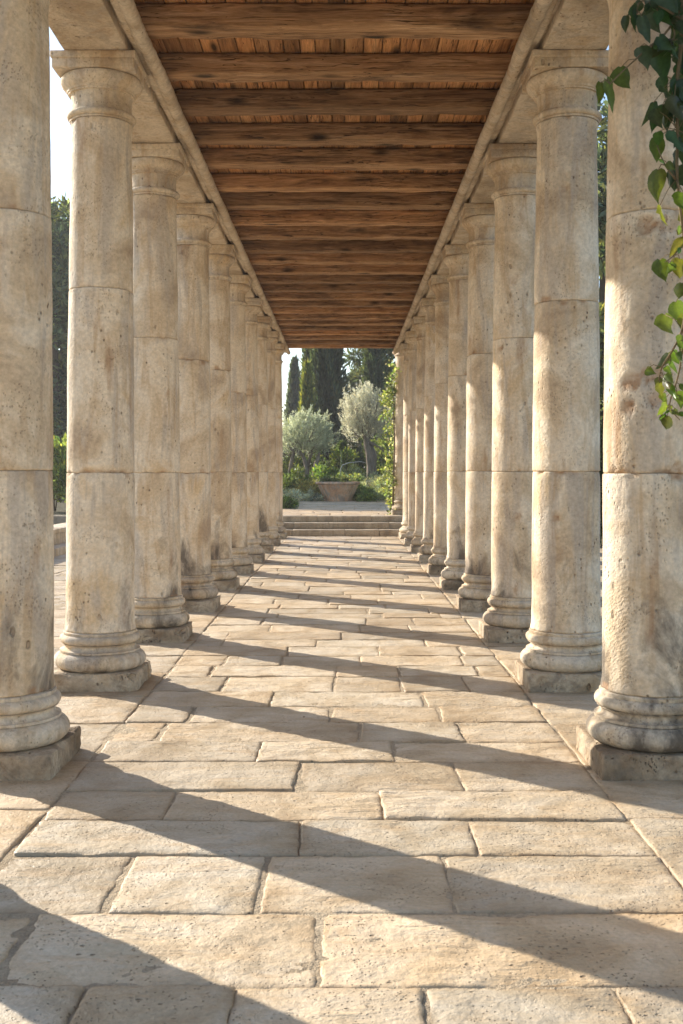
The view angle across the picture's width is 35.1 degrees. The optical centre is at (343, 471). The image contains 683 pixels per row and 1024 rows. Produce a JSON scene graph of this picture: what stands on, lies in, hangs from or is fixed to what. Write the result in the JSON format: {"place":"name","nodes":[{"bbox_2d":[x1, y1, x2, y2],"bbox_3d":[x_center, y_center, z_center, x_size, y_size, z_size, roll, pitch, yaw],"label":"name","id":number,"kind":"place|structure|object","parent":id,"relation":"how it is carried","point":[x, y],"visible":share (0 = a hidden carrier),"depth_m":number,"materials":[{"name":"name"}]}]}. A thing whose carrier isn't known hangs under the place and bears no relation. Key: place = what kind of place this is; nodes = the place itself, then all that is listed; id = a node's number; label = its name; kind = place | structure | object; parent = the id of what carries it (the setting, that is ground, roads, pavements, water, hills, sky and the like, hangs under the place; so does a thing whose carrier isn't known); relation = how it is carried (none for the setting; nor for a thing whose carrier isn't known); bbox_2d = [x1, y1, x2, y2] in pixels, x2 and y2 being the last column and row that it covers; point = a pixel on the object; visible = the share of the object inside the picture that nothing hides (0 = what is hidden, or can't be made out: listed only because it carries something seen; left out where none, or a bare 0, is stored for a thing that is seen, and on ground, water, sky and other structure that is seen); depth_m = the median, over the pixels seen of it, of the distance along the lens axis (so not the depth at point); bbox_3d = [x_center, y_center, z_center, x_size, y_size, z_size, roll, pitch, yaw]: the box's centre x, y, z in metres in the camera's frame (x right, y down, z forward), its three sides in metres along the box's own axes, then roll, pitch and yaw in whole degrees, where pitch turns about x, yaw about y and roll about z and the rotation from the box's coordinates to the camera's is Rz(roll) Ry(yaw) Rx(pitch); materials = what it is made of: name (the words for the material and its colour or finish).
{"place":"outdoors","nodes":[
{"label":"outdoors","id":0,"kind":"place"},
{"bbox_2d":[53,486,379,514],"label":"garden ground","id":1,"kind":"structure","parent":0,"point":[61,508],"depth_m":32.55,"materials":[{"name":"soil"}]},
{"bbox_2d":[50,433,66,511],"bbox_3d":[-7.954,0.021,29.959,2.344,2.264,2.221,0,0,0],"label":"shrub","id":2,"kind":"object","parent":1,"relation":"on","point":[59,470],"visible":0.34,"depth_m":29.48,"materials":[{"name":"green plant"}]},
{"bbox_2d":[51,191,69,499],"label":"dark tree","id":3,"kind":"object","parent":1,"relation":"on","point":[60,245],"visible":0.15,"depth_m":41.03,"materials":[{"name":"green plant"}]},
{"bbox_2d":[52,197,69,432],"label":"dark tree","id":4,"kind":"object","parent":1,"relation":"on","point":[62,361],"visible":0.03,"depth_m":42.08,"materials":[{"name":"green plant"}]},
{"bbox_2d":[57,308,67,411],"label":"dark tree","id":5,"kind":"object","parent":1,"relation":"on","point":[59,344],"depth_m":43.44,"materials":[{"name":"green plant"}]},
{"bbox_2d":[283,495,299,508],"bbox_3d":[-1.643,0.925,31.508,0.785,0.540,0.597,0,0,-37],"label":"shrub","id":6,"kind":"object","parent":1,"relation":"on","point":[290,503],"visible":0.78,"depth_m":31.40,"materials":[{"name":"green plant"}]},
{"bbox_2d":[283,354,300,459],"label":"cypress tree","id":7,"kind":"object","parent":1,"relation":"on","point":[292,393],"visible":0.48,"depth_m":73.71,"materials":[{"name":"green plant"}]},
{"bbox_2d":[283,488,302,505],"bbox_3d":[-1.719,0.801,33.464,0.924,0.649,0.875,0,0,0],"label":"shrub","id":8,"kind":"object","parent":1,"relation":"on","point":[295,494],"visible":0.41,"depth_m":33.33,"materials":[{"name":"green plant"}]},
{"bbox_2d":[282,444,309,478],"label":"shrub","id":9,"kind":"object","parent":1,"relation":"on","point":[286,461],"visible":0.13,"depth_m":49.52,"materials":[{"name":"green plant"}]},
{"bbox_2d":[283,464,317,493],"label":"shrub","id":10,"kind":"object","parent":1,"relation":"on","point":[289,482],"visible":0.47,"depth_m":42.03,"materials":[{"name":"green plant"}]},
{"bbox_2d":[282,420,323,473],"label":"shrub","id":11,"kind":"object","parent":1,"relation":"on","point":[313,459],"visible":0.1,"depth_m":51.44,"materials":[{"name":"green plant"}]},
{"bbox_2d":[297,348,312,412],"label":"cypress tree","id":12,"kind":"object","parent":1,"relation":"on","point":[305,354],"visible":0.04,"depth_m":57.26,"materials":[{"name":"green plant"}]},
{"bbox_2d":[287,475,323,500],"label":"shrub","id":13,"kind":"object","parent":1,"relation":"on","point":[312,486],"visible":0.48,"depth_m":40.43,"materials":[{"name":"green plant"}]},
{"bbox_2d":[297,360,317,465],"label":"cypress tree","id":14,"kind":"object","parent":1,"relation":"on","point":[306,396],"visible":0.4,"depth_m":53.32,"materials":[{"name":"green plant"}]},
{"bbox_2d":[298,489,324,500],"bbox_3d":[-1.180,0.877,39.540,1.069,0.676,0.775,0,0,0],"label":"shrub","id":15,"kind":"object","parent":1,"relation":"on","point":[311,495],"visible":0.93,"depth_m":39.47,"materials":[{"name":"green plant"}]},
{"bbox_2d":[282,404,342,480],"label":"olive tree","id":16,"kind":"object","parent":1,"relation":"on","point":[313,438],"visible":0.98,"depth_m":45.70,"materials":[{"name":"green plant"}]},
{"bbox_2d":[309,463,335,481],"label":"shrub","id":17,"kind":"object","parent":1,"relation":"on","point":[324,472],"visible":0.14,"depth_m":42.57,"materials":[{"name":"green plant"}]},
{"bbox_2d":[310,457,338,475],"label":"shrub","id":18,"kind":"object","parent":1,"relation":"on","point":[326,462],"visible":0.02,"depth_m":46.88,"materials":[{"name":"green plant"}]},
{"bbox_2d":[311,463,344,477],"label":"shrub","id":19,"kind":"object","parent":1,"relation":"on","point":[333,471],"visible":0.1,"depth_m":44.89,"materials":[{"name":"green plant"}]},
{"bbox_2d":[307,348,350,467],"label":"cypress tree","id":20,"kind":"object","parent":1,"relation":"on","point":[330,380],"visible":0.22,"depth_m":55.31,"materials":[{"name":"green plant"}]},
{"bbox_2d":[335,440,346,476],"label":"topiary plant","id":21,"kind":"object","parent":1,"relation":"on","point":[341,445],"visible":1,"depth_m":42.96,"materials":[{"name":"green plant"}]},
{"bbox_2d":[325,447,365,475],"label":"shrub","id":22,"kind":"object","parent":1,"relation":"on","point":[335,456],"visible":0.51,"depth_m":49.95,"materials":[{"name":"green plant"}]},
{"bbox_2d":[333,472,368,482],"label":"shrub","id":23,"kind":"object","parent":1,"relation":"on","point":[359,478],"visible":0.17,"depth_m":41.79,"materials":[{"name":"green plant"}]},
{"bbox_2d":[346,367,363,459],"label":"conifer tree","id":24,"kind":"object","parent":1,"relation":"on","point":[355,377],"visible":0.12,"depth_m":65.18,"materials":[{"name":"green plant"}]},
{"bbox_2d":[339,463,382,485],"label":"shrub","id":25,"kind":"object","parent":1,"relation":"on","point":[350,469],"visible":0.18,"depth_m":43.77,"materials":[{"name":"green plant"}]},
{"bbox_2d":[352,481,377,500],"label":"shrub","id":26,"kind":"object","parent":1,"relation":"on","point":[361,487],"visible":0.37,"depth_m":40.10,"materials":[{"name":"green plant"}]},
{"bbox_2d":[338,379,392,487],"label":"olive tree","id":27,"kind":"object","parent":1,"relation":"on","point":[368,427],"visible":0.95,"depth_m":47.70,"materials":[{"name":"green plant"}]},
{"bbox_2d":[355,489,376,501],"bbox_3d":[0.830,0.929,39.224,0.889,0.705,0.679,0,0,0],"label":"shrub","id":28,"kind":"object","parent":1,"relation":"on","point":[364,496],"visible":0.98,"depth_m":39.07,"materials":[{"name":"green plant"}]},
{"bbox_2d":[354,452,378,471],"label":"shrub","id":29,"kind":"object","parent":1,"relation":"on","point":[362,458],"visible":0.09,"depth_m":51.49,"materials":[{"name":"green plant"}]},
{"bbox_2d":[343,348,395,454],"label":"conifer tree","id":30,"kind":"object","parent":1,"relation":"on","point":[351,355],"visible":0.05,"depth_m":62.49,"materials":[{"name":"green plant"}]},
{"bbox_2d":[360,348,385,468],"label":"cypress tree","id":31,"kind":"object","parent":1,"relation":"on","point":[372,365],"visible":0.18,"depth_m":59.71,"materials":[{"name":"green plant"}]},
{"bbox_2d":[360,475,391,499],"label":"shrub","id":32,"kind":"object","parent":1,"relation":"on","point":[365,483],"visible":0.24,"depth_m":40.85,"materials":[{"name":"green plant"}]},
{"bbox_2d":[363,424,393,466],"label":"shrub","id":33,"kind":"object","parent":1,"relation":"on","point":[381,441],"visible":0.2,"depth_m":56.49,"materials":[{"name":"green plant"}]},
{"bbox_2d":[364,448,392,484],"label":"shrub","id":34,"kind":"object","parent":1,"relation":"on","point":[381,458],"visible":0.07,"depth_m":50.03,"materials":[{"name":"green plant"}]},
{"bbox_2d":[369,473,394,500],"bbox_3d":[1.641,0.621,39.455,1.501,1.249,1.283,0,0,0],"label":"shrub","id":35,"kind":"object","parent":1,"relation":"on","point":[378,482],"visible":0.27,"depth_m":39.35,"materials":[{"name":"green plant"}]},
{"bbox_2d":[597,97,607,462],"bbox_3d":[8.338,-5.519,34.031,5.519,13.464,5.950,0,0,-26],"label":"dark tree","id":36,"kind":"object","parent":1,"relation":"on","point":[602,131],"visible":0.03,"depth_m":32.64,"materials":[{"name":"green plant"}]},
{"bbox_2d":[54,550,602,667],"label":"courtyard paving","id":37,"kind":"structure","parent":0,"point":[59,623],"depth_m":13.28,"materials":[{"name":"stone"}]},
{"bbox_2d":[49,27,608,467],"label":"sky","id":38,"kind":"structure","parent":0,"point":[60,103],"materials":[{"name":"white"}]},
{"bbox_2d":[283,500,390,514],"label":"terrace paving","id":39,"kind":"structure","parent":0,"point":[352,507],"depth_m":31.70,"materials":[{"name":"stone"}]},
{"bbox_2d":[315,482,360,500],"bbox_3d":[-0.222,0.720,39.999,1.668,0.720,1.658,0,0,0],"label":"stone basin","id":40,"kind":"object","parent":39,"relation":"on","point":[338,491],"visible":0.91,"depth_m":39.45,"materials":[{"name":"stone"}]},
{"bbox_2d":[320,474,355,481],"bbox_3d":[-0.240,0.318,39.984,1.407,0.540,1.295,0,0,0],"label":"basin planting","id":41,"kind":"object","parent":40,"relation":"in","point":[328,478],"visible":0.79,"depth_m":39.81,"materials":[{"name":"green plant"}]},
{"bbox_2d":[391,352,403,514],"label":"column","id":42,"kind":"structure","parent":39,"relation":"on","point":[397,507],"depth_m":26.96,"materials":[{"name":"stone"}]},
{"bbox_2d":[377,360,401,514],"bbox_3d":[1.196,-0.835,27.291,0.761,4.049,1.021,0,0,0],"label":"climbing plant","id":43,"kind":"object","parent":42,"relation":"attached to","point":[387,401],"visible":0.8,"depth_m":27.11,"materials":[{"name":"green plant"}]},
{"bbox_2d":[0,528,682,1023],"bbox_3d":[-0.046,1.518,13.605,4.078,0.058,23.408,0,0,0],"label":"paved floor","id":44,"kind":"structure","parent":0,"point":[372,868],"depth_m":4.44,"materials":[{"name":"stone"}]},
{"bbox_2d":[0,0,80,780],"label":"column","id":45,"kind":"structure","parent":44,"relation":"on","point":[40,738],"depth_m":5.39,"materials":[{"name":"stone"}]},
{"bbox_2d":[54,523,65,556],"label":"wall","id":46,"kind":"structure","parent":44,"relation":"on","point":[59,539],"depth_m":20.45,"materials":[{"name":"stone"}]},
{"bbox_2d":[50,50,150,692],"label":"column","id":47,"kind":"structure","parent":44,"relation":"on","point":[100,650],"depth_m":7.47,"materials":[{"name":"stone"}]},
{"bbox_2d":[132,143,191,642],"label":"column","id":48,"kind":"structure","parent":44,"relation":"on","point":[159,170],"depth_m":9.57,"materials":[{"name":"stone"}]},
{"bbox_2d":[176,203,220,612],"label":"column","id":49,"kind":"structure","parent":44,"relation":"on","point":[197,223],"depth_m":11.68,"materials":[{"name":"stone"}]},
{"bbox_2d":[209,244,239,590],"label":"column","id":50,"kind":"structure","parent":44,"relation":"on","point":[223,259],"depth_m":13.79,"materials":[{"name":"stone"}]},
{"bbox_2d":[230,275,253,573],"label":"column","id":51,"kind":"structure","parent":44,"relation":"on","point":[240,286],"depth_m":15.91,"materials":[{"name":"stone"}]},
{"bbox_2d":[49,0,290,354],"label":"architrave","id":52,"kind":"object","parent":51,"relation":"on","point":[158,114],"visible":0.58,"depth_m":8.47,"materials":[{"name":"stone"}]},
{"bbox_2d":[174,89,498,116],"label":"roof beam","id":53,"kind":"structure","parent":52,"relation":"on","point":[287,102],"depth_m":8.91,"materials":[{"name":"brown wood"}]},
{"bbox_2d":[245,298,264,561],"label":"column","id":54,"kind":"structure","parent":44,"relation":"on","point":[254,308],"depth_m":18.02,"materials":[{"name":"stone"}]},
{"bbox_2d":[257,316,273,552],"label":"column","id":55,"kind":"structure","parent":44,"relation":"on","point":[264,327],"depth_m":20.13,"materials":[{"name":"stone"}]},
{"bbox_2d":[267,331,280,545],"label":"column","id":56,"kind":"structure","parent":44,"relation":"on","point":[272,341],"depth_m":22.24,"materials":[{"name":"stone"}]},
{"bbox_2d":[275,343,286,538],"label":"column","id":57,"kind":"structure","parent":44,"relation":"on","point":[280,348],"depth_m":24.36,"materials":[{"name":"stone"}]},
{"bbox_2d":[53,515,600,524],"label":"terrace retaining wall","id":58,"kind":"structure","parent":44,"relation":"on","point":[58,519],"depth_m":26.40,"materials":[{"name":"stone"}]},
{"bbox_2d":[283,515,402,535],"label":"stone steps","id":59,"kind":"structure","parent":44,"relation":"on","point":[341,525],"depth_m":25.75,"materials":[{"name":"beige stone"}]},
{"bbox_2d":[399,343,408,538],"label":"column","id":60,"kind":"structure","parent":44,"relation":"on","point":[404,349],"depth_m":24.37,"materials":[{"name":"stone"}]},
{"bbox_2d":[392,0,608,354],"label":"architrave","id":61,"kind":"object","parent":60,"relation":"on","point":[566,25],"visible":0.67,"depth_m":8.54,"materials":[{"name":"stone"}]},
{"bbox_2d":[136,3,532,39],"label":"roof beam","id":62,"kind":"structure","parent":61,"relation":"on","point":[263,21],"depth_m":7.28,"materials":[{"name":"brown wood"}]},
{"bbox_2d":[234,225,442,240],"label":"roof beam","id":63,"kind":"structure","parent":61,"relation":"on","point":[375,233],"depth_m":13.82,"materials":[{"name":"brown wood"}]},
{"bbox_2d":[241,239,436,253],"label":"roof beam","id":64,"kind":"structure","parent":61,"relation":"on","point":[304,246],"depth_m":14.68,"materials":[{"name":"brown wood"}]},
{"bbox_2d":[247,252,432,264],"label":"roof beam","id":65,"kind":"structure","parent":61,"relation":"on","point":[409,258],"depth_m":15.47,"materials":[{"name":"brown wood"}]},
{"bbox_2d":[134,0,534,209],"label":"timber roof","id":66,"kind":"structure","parent":65,"relation":"on","point":[328,46],"depth_m":8.16,"materials":[{"name":"brown wood"}]},
{"bbox_2d":[157,53,512,82],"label":"roof beam","id":67,"kind":"structure","parent":66,"relation":"attached to","point":[309,67],"depth_m":8.15,"materials":[{"name":"brown wood"}]},
{"bbox_2d":[188,123,484,146],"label":"roof beam","id":68,"kind":"structure","parent":66,"relation":"attached to","point":[326,134],"depth_m":9.77,"materials":[{"name":"brown wood"}]},
{"bbox_2d":[210,173,463,192],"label":"roof beam","id":69,"kind":"structure","parent":66,"relation":"attached to","point":[341,182],"depth_m":11.43,"materials":[{"name":"brown wood"}]},
{"bbox_2d":[200,148,474,170],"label":"roof beam","id":70,"kind":"structure","parent":66,"relation":"attached to","point":[362,159],"depth_m":10.54,"materials":[{"name":"brown wood"}]},
{"bbox_2d":[219,192,456,210],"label":"roof beam","id":71,"kind":"structure","parent":66,"relation":"attached to","point":[344,201],"depth_m":12.19,"materials":[{"name":"brown wood"}]},
{"bbox_2d":[228,210,449,226],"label":"roof beam","id":72,"kind":"structure","parent":66,"relation":"attached to","point":[354,218],"depth_m":13.04,"materials":[{"name":"brown wood"}]},
{"bbox_2d":[252,264,426,274],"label":"roof beam","id":73,"kind":"structure","parent":66,"relation":"attached to","point":[306,269],"depth_m":16.28,"materials":[{"name":"brown wood"}]},
{"bbox_2d":[256,274,422,283],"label":"roof beam","id":74,"kind":"structure","parent":66,"relation":"attached to","point":[341,279],"depth_m":17.05,"materials":[{"name":"brown wood"}]},
{"bbox_2d":[260,283,419,292],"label":"roof beam","id":75,"kind":"structure","parent":66,"relation":"attached to","point":[368,288],"depth_m":17.90,"materials":[{"name":"brown wood"}]},
{"bbox_2d":[264,292,416,300],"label":"roof beam","id":76,"kind":"structure","parent":66,"relation":"attached to","point":[359,296],"depth_m":18.72,"materials":[{"name":"brown wood"}]},
{"bbox_2d":[268,300,412,307],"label":"roof beam","id":77,"kind":"structure","parent":66,"relation":"attached to","point":[341,303],"depth_m":19.53,"materials":[{"name":"brown wood"}]},
{"bbox_2d":[276,319,404,325],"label":"roof beam","id":78,"kind":"structure","parent":66,"relation":"attached to","point":[397,322],"depth_m":21.98,"materials":[{"name":"brown wood"}]},
{"bbox_2d":[271,307,410,313],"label":"roof beam","id":79,"kind":"structure","parent":66,"relation":"attached to","point":[327,310],"depth_m":20.36,"materials":[{"name":"brown wood"}]},
{"bbox_2d":[274,313,407,319],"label":"roof beam","id":80,"kind":"structure","parent":66,"relation":"attached to","point":[339,316],"depth_m":21.19,"materials":[{"name":"brown wood"}]},
{"bbox_2d":[279,325,402,330],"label":"roof beam","id":81,"kind":"structure","parent":66,"relation":"attached to","point":[332,328],"depth_m":22.76,"materials":[{"name":"brown wood"}]},
{"bbox_2d":[283,335,398,339],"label":"roof beam","id":82,"kind":"structure","parent":66,"relation":"attached to","point":[339,337],"depth_m":24.43,"materials":[{"name":"brown wood"}]},
{"bbox_2d":[281,330,400,335],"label":"roof beam","id":83,"kind":"structure","parent":66,"relation":"attached to","point":[348,332],"depth_m":23.57,"materials":[{"name":"brown wood"}]},
{"bbox_2d":[285,340,396,344],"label":"roof beam","id":84,"kind":"structure","parent":66,"relation":"attached to","point":[321,342],"depth_m":25.25,"materials":[{"name":"brown wood"}]},
{"bbox_2d":[287,344,395,347],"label":"roof beam","id":85,"kind":"structure","parent":66,"relation":"attached to","point":[341,346],"depth_m":26.05,"materials":[{"name":"brown wood"}]},
{"bbox_2d":[596,0,682,428],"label":"hanging vine","id":86,"kind":"object","parent":61,"relation":"hanging from","point":[659,51],"visible":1,"depth_m":4.00,"materials":[{"name":"green plant"}]},
{"bbox_2d":[404,331,416,544],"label":"column","id":87,"kind":"structure","parent":44,"relation":"on","point":[410,336],"depth_m":22.26,"materials":[{"name":"stone"}]},
{"bbox_2d":[410,316,424,552],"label":"column","id":88,"kind":"structure","parent":44,"relation":"on","point":[418,325],"depth_m":20.15,"materials":[{"name":"stone"}]},
{"bbox_2d":[418,298,435,562],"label":"column","id":89,"kind":"structure","parent":44,"relation":"on","point":[427,309],"depth_m":18.03,"materials":[{"name":"stone"}]},
{"bbox_2d":[427,275,448,574],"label":"column","id":90,"kind":"structure","parent":44,"relation":"on","point":[439,286],"depth_m":15.91,"materials":[{"name":"stone"}]},
{"bbox_2d":[439,244,468,589],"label":"column","id":91,"kind":"structure","parent":44,"relation":"on","point":[455,259],"depth_m":13.80,"materials":[{"name":"stone"}]},
{"bbox_2d":[456,203,494,611],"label":"column","id":92,"kind":"structure","parent":44,"relation":"on","point":[477,221],"depth_m":11.69,"materials":[{"name":"stone"}]},
{"bbox_2d":[479,143,536,642],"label":"column","id":93,"kind":"structure","parent":44,"relation":"on","point":[509,170],"depth_m":9.57,"materials":[{"name":"stone"}]},
{"bbox_2d":[514,50,608,692],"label":"column","id":94,"kind":"structure","parent":44,"relation":"on","point":[561,651],"depth_m":7.47,"materials":[{"name":"stone"}]},
{"bbox_2d":[575,0,682,780],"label":"column","id":95,"kind":"structure","parent":44,"relation":"on","point":[631,729],"depth_m":5.37,"materials":[{"name":"stone"}]},
{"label":"side bed","id":96,"kind":"structure","parent":44,"relation":"on","visible":0},
{"bbox_2d":[599,429,603,542],"bbox_3d":[5.210,0.224,22.017,1.957,2.579,1.837,0,0,0],"label":"shrub","id":97,"kind":"object","parent":96,"relation":"on","point":[601,472],"visible":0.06,"depth_m":21.57,"materials":[{"name":"green plant"}]}
]}

